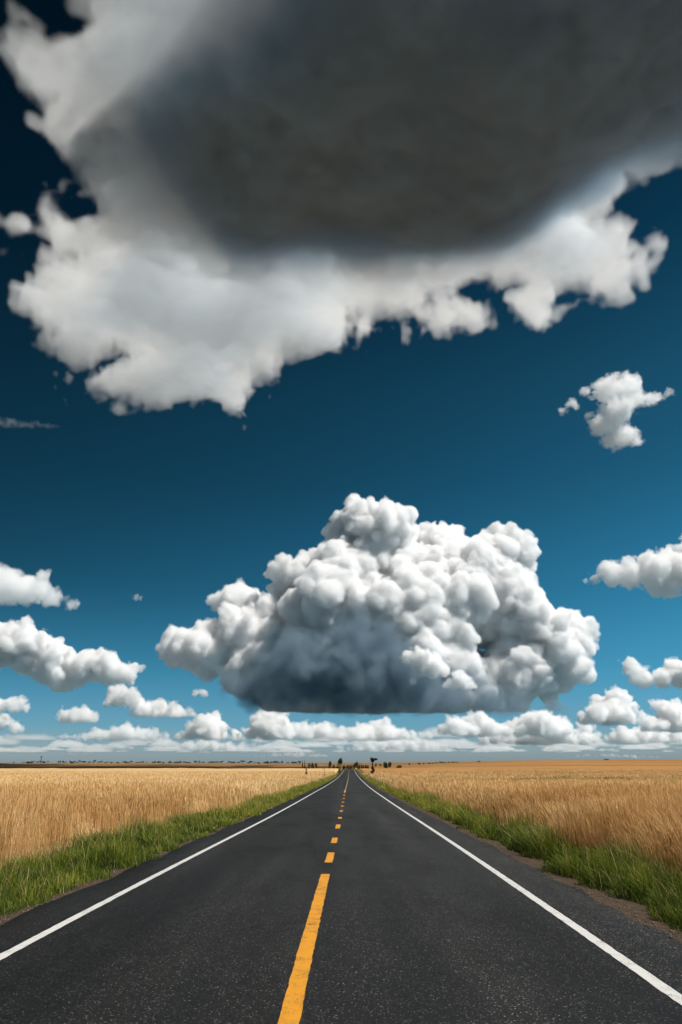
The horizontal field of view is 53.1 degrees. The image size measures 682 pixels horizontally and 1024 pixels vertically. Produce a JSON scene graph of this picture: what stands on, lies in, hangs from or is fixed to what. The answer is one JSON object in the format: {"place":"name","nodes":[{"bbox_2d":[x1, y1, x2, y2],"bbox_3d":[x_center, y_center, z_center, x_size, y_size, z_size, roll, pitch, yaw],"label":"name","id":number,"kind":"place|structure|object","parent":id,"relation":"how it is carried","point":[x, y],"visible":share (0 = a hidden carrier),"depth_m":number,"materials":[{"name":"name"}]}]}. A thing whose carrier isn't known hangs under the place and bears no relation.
{"place":"outdoors","nodes":[
{"label":"outdoors","id":0,"kind":"place"},
{"bbox_2d":[0,768,337,847],"bbox_3d":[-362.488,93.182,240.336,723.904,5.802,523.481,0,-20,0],"label":"wheat field","id":1,"kind":"structure","parent":0,"point":[335,770],"depth_m":370.83,"materials":[{"name":"beige plant"}]},
{"bbox_2d":[0,770,334,877],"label":"wheat","id":2,"kind":"object","parent":1,"relation":"on","point":[28,799],"visible":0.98,"depth_m":31.27,"materials":[{"name":"plant"}]},
{"bbox_2d":[0,769,681,1023],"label":"road","id":3,"kind":"structure","parent":0,"point":[419,923],"depth_m":8.04,"materials":[{"name":"black asphalt"}]},
{"bbox_2d":[0,769,344,959],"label":"road edge line","id":4,"kind":"object","parent":3,"relation":"on","point":[5,954],"visible":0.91,"depth_m":10.16,"materials":[{"name":"white paint"}]},
{"bbox_2d":[277,790,345,1023],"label":"road centre line","id":5,"kind":"object","parent":3,"relation":"on","point":[291,1009],"visible":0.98,"depth_m":7.12,"materials":[{"name":"yellow paint"}]},
{"bbox_2d":[354,770,681,1004],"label":"road edge line","id":6,"kind":"object","parent":3,"relation":"on","point":[666,989],"visible":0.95,"depth_m":8.25,"materials":[{"name":"white paint"}]},
{"bbox_2d":[0,759,681,942],"bbox_3d":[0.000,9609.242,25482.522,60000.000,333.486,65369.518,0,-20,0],"label":"ground","id":7,"kind":"structure","parent":0,"point":[635,906],"depth_m":965.17,"materials":[{"name":"brown soil"}]},
{"bbox_2d":[0,774,336,914],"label":"grass","id":8,"kind":"structure","parent":7,"relation":"on","point":[92,857],"depth_m":15.39,"materials":[{"name":"green plant"}]},
{"bbox_2d":[337,757,342,768],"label":"round tree","id":9,"kind":"object","parent":7,"relation":"on","point":[340,760],"visible":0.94,"depth_m":656.52,"materials":[{"name":"green plant"}]},
{"bbox_2d":[370,757,377,773],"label":"roadside tree","id":10,"kind":"object","parent":7,"relation":"on","point":[372,759],"visible":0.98,"depth_m":245.17,"materials":[{"name":"green plant"}]},
{"bbox_2d":[383,762,391,767],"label":"dark bush","id":11,"kind":"object","parent":7,"relation":"on","point":[386,766],"visible":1,"depth_m":599.22,"materials":[{"name":"green plant"}]},
{"bbox_2d":[362,775,681,932],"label":"grass","id":12,"kind":"structure","parent":7,"relation":"on","point":[657,890],"depth_m":13.84,"materials":[{"name":"green plant"}]},
{"bbox_2d":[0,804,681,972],"bbox_3d":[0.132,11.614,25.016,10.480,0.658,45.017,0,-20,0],"label":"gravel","id":13,"kind":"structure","parent":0,"point":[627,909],"depth_m":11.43,"materials":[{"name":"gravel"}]},
{"bbox_2d":[0,0,681,762],"label":"sky","id":14,"kind":"structure","parent":0,"point":[340,341],"materials":[{"name":"blue"}]},
{"bbox_2d":[358,766,681,868],"bbox_3d":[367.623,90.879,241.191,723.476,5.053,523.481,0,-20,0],"label":"wheat field","id":15,"kind":"structure","parent":0,"point":[657,768],"depth_m":372.26,"materials":[{"name":"beige plant"}]},
{"bbox_2d":[362,769,681,878],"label":"wheat","id":16,"kind":"object","parent":15,"relation":"on","point":[576,802],"visible":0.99,"depth_m":28.27,"materials":[{"name":"plant"}]}
]}

